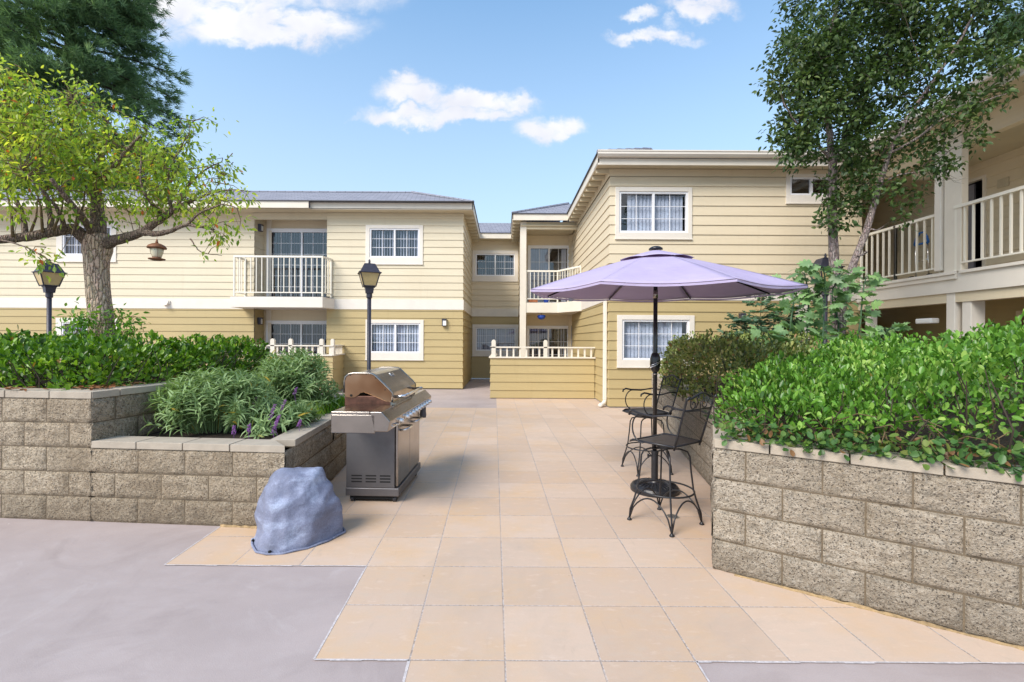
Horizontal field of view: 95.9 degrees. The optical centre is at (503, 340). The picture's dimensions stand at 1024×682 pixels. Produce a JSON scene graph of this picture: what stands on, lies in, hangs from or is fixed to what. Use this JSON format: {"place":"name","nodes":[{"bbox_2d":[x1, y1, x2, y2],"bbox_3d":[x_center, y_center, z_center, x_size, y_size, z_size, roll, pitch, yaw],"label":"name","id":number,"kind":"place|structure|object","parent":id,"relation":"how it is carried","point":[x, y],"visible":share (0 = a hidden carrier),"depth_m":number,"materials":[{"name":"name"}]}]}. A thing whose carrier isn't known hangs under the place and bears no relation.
{"place":"outdoors","nodes":[
{"label":"outdoors","id":0,"kind":"place"},
{"bbox_2d":[0,189,479,388],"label":"apartment building","id":1,"kind":"structure","parent":0,"point":[291,267],"depth_m":14.40,"materials":[{"name":"beige wood"}]},
{"bbox_2d":[56,222,116,261],"bbox_3d":[-13.004,-3.049,14.767,1.886,1.233,0.806,0,0,0],"label":"window","id":2,"kind":"structure","parent":1,"relation":"in","point":[72,250],"depth_m":14.38,"materials":[{"name":"white plastic"}]},
{"bbox_2d":[56,318,117,335],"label":"window","id":3,"kind":"structure","parent":1,"relation":"in","point":[58,323],"depth_m":14.38,"materials":[{"name":"white plastic"}]},
{"bbox_2d":[266,228,326,296],"bbox_3d":[-6.561,-2.459,15.335,2.231,2.310,0.791,0,0,0],"label":"sliding door","id":4,"kind":"structure","parent":1,"relation":"in","point":[285,241],"depth_m":15.73,"materials":[{"name":"white plastic"}]},
{"bbox_2d":[266,320,326,353],"bbox_3d":[-6.582,0.422,15.335,2.243,2.107,0.791,0,0,0],"label":"sliding door","id":5,"kind":"structure","parent":1,"relation":"in","point":[301,332],"depth_m":15.73,"materials":[{"name":"white glass"}]},
{"bbox_2d":[365,225,422,264],"bbox_3d":[-3.376,-2.945,14.647,1.796,1.226,0.806,0,0,0],"label":"window","id":6,"kind":"structure","parent":1,"relation":"in","point":[384,244],"depth_m":14.32,"materials":[{"name":"white plastic"}]},
{"bbox_2d":[365,320,423,360],"bbox_3d":[-3.368,-0.003,14.647,1.813,1.258,0.806,0,0,0],"label":"window","id":7,"kind":"structure","parent":1,"relation":"in","point":[390,339],"depth_m":14.32,"materials":[{"name":"glass"}]},
{"bbox_2d":[0,378,1023,681],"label":"ground","id":8,"kind":"structure","parent":0,"point":[100,602],"depth_m":2.52,"materials":[{"name":"grey concrete"}]},
{"bbox_2d":[2,2,85,165],"bbox_3d":[-32.400,-12.565,27.701,12.966,27.850,11.876,0,0,0],"label":"pine tree","id":9,"kind":"object","parent":8,"relation":"on","point":[44,83],"depth_m":29.60,"materials":[{"name":"green plant"}]},
{"bbox_2d":[32,259,67,333],"bbox_3d":[-7.875,0.039,8.000,0.379,2.900,0.379,0,0,30],"label":"lamp post","id":10,"kind":"object","parent":8,"relation":"on","point":[49,289],"visible":0.62,"depth_m":7.97,"materials":[{"name":"metal"}]},
{"bbox_2d":[0,0,199,189],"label":"pine tree","id":11,"kind":"object","parent":8,"relation":"on","point":[125,27],"visible":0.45,"depth_m":23.73,"materials":[{"name":"green plant"}]},
{"bbox_2d":[0,372,286,520],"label":"retaining wall","id":12,"kind":"structure","parent":8,"relation":"on","point":[47,437],"depth_m":3.88,"materials":[{"name":"grey stone"}]},
{"bbox_2d":[6,368,249,388],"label":"bed soil","id":13,"kind":"structure","parent":12,"relation":"in","point":[44,381],"depth_m":5.08,"materials":[{"name":"brown soil"}]},
{"bbox_2d":[51,296,150,343],"bbox_3d":[-4.870,-0.122,5.646,0.977,0.794,0.710,0,0,-38],"label":"shrub","id":14,"kind":"object","parent":13,"relation":"on","point":[84,322],"visible":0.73,"depth_m":5.58,"materials":[{"name":"green plant"}]},
{"bbox_2d":[4,376,203,391],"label":"leaf litter","id":15,"kind":"object","parent":13,"relation":"on","point":[90,388],"visible":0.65,"depth_m":4.02,"materials":[{"name":"brown plant"}]},
{"bbox_2d":[0,54,260,375],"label":"tree","id":16,"kind":"object","parent":13,"relation":"on","point":[97,241],"visible":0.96,"depth_m":5.49,"materials":[{"name":"green plant"}]},
{"bbox_2d":[146,227,166,260],"bbox_3d":[-4.167,-1.167,5.550,0.204,0.420,0.204,0,0,0],"label":"bird feeder","id":17,"kind":"object","parent":16,"relation":"hanging from","point":[157,249],"visible":1,"depth_m":5.50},
{"bbox_2d":[0,324,278,390],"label":"hedge","id":18,"kind":"object","parent":13,"relation":"on","point":[65,358],"visible":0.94,"depth_m":4.58,"materials":[{"name":"green plant"}]},
{"bbox_2d":[171,339,344,389],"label":"patio wall","id":19,"kind":"structure","parent":8,"relation":"on","point":[335,356],"depth_m":13.02,"materials":[{"name":"beige"}]},
{"bbox_2d":[471,202,581,377],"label":"apartment building","id":20,"kind":"structure","parent":8,"relation":"on","point":[519,257],"depth_m":17.20,"materials":[{"name":"paint"}]},
{"bbox_2d":[472,250,517,281],"bbox_3d":[-0.325,-2.914,18.547,1.819,1.227,0.806,0,0,0],"label":"window","id":21,"kind":"structure","parent":20,"relation":"in","point":[487,265],"depth_m":18.18,"materials":[{"name":"glass"}]},
{"bbox_2d":[472,324,518,356],"bbox_3d":[-0.308,0.013,18.547,1.853,1.260,0.806,0,0,0],"label":"window","id":22,"kind":"structure","parent":20,"relation":"in","point":[504,335],"depth_m":18.22,"materials":[{"name":"glass"}]},
{"bbox_2d":[527,299,537,302],"bbox_3d":[0.982,-1.317,15.420,0.350,0.115,0.200,0,0,0],"label":"planter box","id":23,"kind":"object","parent":20,"relation":"on","point":[532,300],"visible":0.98,"depth_m":15.34,"materials":[{"name":"brown ceramic"}]},
{"bbox_2d":[537,313,545,319],"bbox_3d":[1.267,-0.796,15.400,0.280,0.215,0.280,0,0,0],"label":"hanging bowl","id":24,"kind":"object","parent":20,"relation":"hanging from","point":[541,316],"visible":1,"depth_m":15.30,"materials":[{"name":"blue ceramic"}]},
{"bbox_2d":[526,326,567,356],"bbox_3d":[1.596,0.503,16.805,1.562,2.031,0.791,0,0,0],"label":"sliding door","id":25,"kind":"structure","parent":20,"relation":"in","point":[556,336],"depth_m":16.57,"materials":[{"name":"glass"}]},
{"bbox_2d":[528,245,568,302],"bbox_3d":[1.619,-2.326,16.805,1.515,2.090,0.791,0,0,0],"label":"sliding door","id":26,"kind":"structure","parent":20,"relation":"in","point":[540,257],"depth_m":16.56,"materials":[{"name":"glass"}]},
{"bbox_2d":[167,398,1023,681],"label":"patio tiles","id":27,"kind":"object","parent":8,"relation":"on","point":[505,540],"visible":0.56,"depth_m":3.01,"materials":[{"name":"beige tile"}]},
{"bbox_2d":[89,408,345,528],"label":"retaining wall","id":28,"kind":"structure","parent":27,"relation":"on","point":[221,482],"depth_m":3.80,"materials":[{"name":"beige stone"}]},
{"bbox_2d":[141,413,293,438],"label":"bed soil","id":29,"kind":"structure","parent":28,"relation":"in","point":[214,434],"depth_m":4.31,"materials":[{"name":"brown soil"}]},
{"bbox_2d":[140,365,282,436],"bbox_3d":[-2.776,0.584,4.472,1.306,0.688,0.975,0,0,0],"label":"sage plant","id":30,"kind":"object","parent":29,"relation":"on","point":[206,400],"visible":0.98,"depth_m":4.29,"materials":[{"name":"green plant"}]},
{"bbox_2d":[232,387,324,438],"bbox_3d":[-2.180,0.750,4.535,0.665,0.481,1.010,0,0,0],"label":"sage plant","id":31,"kind":"object","parent":29,"relation":"on","point":[296,416],"visible":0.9,"depth_m":4.36,"materials":[{"name":"green plant"}]},
{"bbox_2d":[251,345,343,409],"bbox_3d":[-2.510,0.482,5.500,1.176,0.853,1.094,0,0,0],"label":"sage plant","id":32,"kind":"object","parent":29,"relation":"on","point":[287,374],"visible":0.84,"depth_m":5.32,"materials":[{"name":"green plant"}]},
{"bbox_2d":[283,392,344,418],"bbox_3d":[-2.282,0.847,5.591,0.823,0.442,1.800,0,0,0],"label":"ground cover","id":33,"kind":"object","parent":29,"relation":"on","point":[339,401],"visible":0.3,"depth_m":5.49,"materials":[{"name":"green plant"}]},
{"bbox_2d":[251,467,345,554],"bbox_3d":[-1.555,1.252,3.537,0.658,0.541,0.463,0,0,-35],"label":"fake rock","id":34,"kind":"object","parent":27,"relation":"on","point":[299,508],"visible":1,"depth_m":3.39,"materials":[{"name":"grey"}]},
{"bbox_2d":[357,259,381,369],"bbox_3d":[-2.329,0.058,8.000,0.379,2.920,0.379,0,0,-22],"label":"lamp post","id":35,"kind":"object","parent":27,"relation":"on","point":[369,273],"visible":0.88,"depth_m":7.93,"materials":[{"name":"metal"}]},
{"bbox_2d":[331,367,431,501],"bbox_3d":[-1.181,0.912,4.704,0.619,1.223,1.750,0,0,2],"label":"gas grill","id":36,"kind":"object","parent":27,"relation":"on","point":[376,419],"visible":1,"depth_m":4.32,"materials":[{"name":"silver metal"}]},
{"bbox_2d":[395,418,412,485],"bbox_3d":[-0.952,1.080,4.541,0.098,0.580,0.449,0,0,2],"label":"door","id":37,"kind":"structure","parent":36,"relation":"in","point":[403,429],"depth_m":4.47,"materials":[{"name":"silver metal"}]},
{"bbox_2d":[409,412,422,471],"bbox_3d":[-0.936,1.080,4.998,0.098,0.580,0.449,0,0,2],"label":"door","id":38,"kind":"structure","parent":36,"relation":"in","point":[414,431],"depth_m":4.98,"materials":[{"name":"silver metal"}]},
{"bbox_2d":[489,340,595,397],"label":"patio wall","id":39,"kind":"structure","parent":27,"relation":"on","point":[544,376],"depth_m":12.09,"materials":[{"name":"beige"}]},
{"bbox_2d":[164,527,1023,681],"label":"tile edging","id":40,"kind":"object","parent":27,"relation":"on","point":[408,662],"visible":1,"depth_m":2.20,"materials":[{"name":"beige tile"}]},
{"bbox_2d":[621,374,681,476],"bbox_3d":[1.738,0.971,5.449,0.579,1.131,0.510,0,0,-10],"label":"bar stool","id":41,"kind":"object","parent":27,"relation":"on","point":[649,411],"visible":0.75,"depth_m":5.44,"materials":[{"name":"metal"}]},
{"bbox_2d":[531,246,807,497],"bbox_3d":[1.549,0.289,4.714,2.404,2.491,2.404,0,0,14],"label":"patio umbrella","id":42,"kind":"object","parent":27,"relation":"on","point":[655,274],"visible":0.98,"depth_m":4.51,"materials":[{"name":"purple fabric"}]},
{"bbox_2d":[627,392,716,537],"bbox_3d":[1.396,0.969,3.846,0.510,1.131,0.579,0,0,-35],"label":"bar stool","id":43,"kind":"object","parent":27,"relation":"on","point":[667,441],"visible":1,"depth_m":3.78,"materials":[{"name":"metal"}]},
{"bbox_2d":[667,514,679,518],"bbox_3d":[1.471,1.530,4.009,0.110,0.005,0.110,0,0,0],"label":"floor drain","id":44,"kind":"object","parent":27,"relation":"on","point":[673,516],"visible":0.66,"depth_m":4.00,"materials":[{"name":"grey metal"}]},
{"bbox_2d":[563,147,861,406],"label":"apartment building","id":45,"kind":"structure","parent":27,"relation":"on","point":[748,210],"depth_m":10.53,"materials":[{"name":"beige wood"}]},
{"bbox_2d":[615,187,692,239],"bbox_3d":[3.422,-2.886,10.887,1.765,1.195,0.806,0,0,0],"label":"window","id":46,"kind":"structure","parent":45,"relation":"in","point":[641,213],"depth_m":10.63,"materials":[{"name":"white plastic"}]},
{"bbox_2d":[616,315,694,367],"bbox_3d":[3.468,0.032,10.887,1.780,1.204,0.806,0,0,0],"label":"window","id":47,"kind":"structure","parent":45,"relation":"in","point":[634,332],"depth_m":10.64,"materials":[{"name":"glass"}]},
{"bbox_2d":[785,174,839,203],"bbox_3d":[7.048,-3.441,10.887,1.241,0.691,0.806,0,0,0],"label":"window","id":48,"kind":"structure","parent":45,"relation":"in","point":[799,188],"depth_m":10.52,"materials":[{"name":"white plastic"}]},
{"bbox_2d":[651,373,1023,650],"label":"retaining wall","id":49,"kind":"structure","parent":8,"relation":"on","point":[937,545],"depth_m":2.63,"materials":[{"name":"grey stone"}]},
{"bbox_2d":[838,55,1023,384],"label":"apartment building","id":50,"kind":"structure","parent":8,"relation":"on","point":[972,227],"depth_m":8.77,"materials":[{"name":"beige"}]},
{"bbox_2d":[908,232,931,277],"bbox_3d":[8.782,-1.734,9.620,0.335,1.048,0.460,0,0,0],"label":"hand truck","id":51,"kind":"object","parent":50,"relation":"on","point":[927,243],"visible":0.43,"depth_m":9.49,"materials":[{"name":"silver metal"}]},
{"bbox_2d":[968,174,986,268],"bbox_3d":[10.591,-2.280,9.640,1.842,2.170,1.220,0,0,0],"label":"doorway","id":52,"kind":"structure","parent":50,"relation":"in","point":[977,189],"depth_m":9.68,"materials":[{"name":"grey"}]},
{"bbox_2d":[1016,311,1023,383],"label":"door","id":53,"kind":"structure","parent":50,"relation":"in","point":[1018,313],"depth_m":8.60,"materials":[{"name":"brown"}]},
{"bbox_2d":[973,0,1023,71],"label":"pine tree","id":54,"kind":"object","parent":8,"relation":"on","point":[1010,15],"visible":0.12,"depth_m":23.96,"materials":[{"name":"green plant"}]},
{"bbox_2d":[1,0,1023,222],"label":"sky","id":55,"kind":"structure","parent":0,"point":[506,107],"materials":[{"name":"blue"}]},
{"bbox_2d":[682,375,1023,464],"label":"bed soil","id":56,"kind":"structure","parent":0,"point":[1005,440],"depth_m":3.74,"materials":[{"name":"brown soil"}]},
{"bbox_2d":[658,324,834,403],"bbox_3d":[3.100,0.280,6.248,2.210,0.918,3.126,0,0,0],"label":"shrub","id":57,"kind":"object","parent":56,"relation":"on","point":[700,349],"visible":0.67,"depth_m":5.42,"materials":[{"name":"green plant"}]},
{"bbox_2d":[716,293,813,374],"bbox_3d":[3.718,0.113,6.636,1.427,1.673,0.826,0,0,0],"label":"nandina plant","id":58,"kind":"object","parent":56,"relation":"on","point":[746,320],"visible":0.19,"depth_m":6.58,"materials":[{"name":"green plant"}]},
{"bbox_2d":[808,253,844,343],"bbox_3d":[5.083,0.092,7.300,0.379,2.930,0.379,0,0,5],"label":"lamp post","id":59,"kind":"object","parent":56,"relation":"on","point":[824,261],"visible":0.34,"depth_m":7.27,"materials":[{"name":"metal"}]},
{"bbox_2d":[747,259,911,390],"bbox_3d":[4.178,-0.060,6.009,2.264,2.037,1.294,0,0,0],"label":"fig plant","id":60,"kind":"object","parent":56,"relation":"on","point":[875,279],"visible":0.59,"depth_m":6.09,"materials":[{"name":"green plant"}]},
{"bbox_2d":[700,309,1023,481],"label":"hedge","id":61,"kind":"object","parent":56,"relation":"on","point":[992,356],"visible":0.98,"depth_m":2.97,"materials":[{"name":"green plant"}]},
{"bbox_2d":[748,0,1023,383],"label":"tree","id":62,"kind":"object","parent":56,"relation":"on","point":[819,58],"visible":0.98,"depth_m":6.50,"materials":[{"name":"green plant"}]}
]}

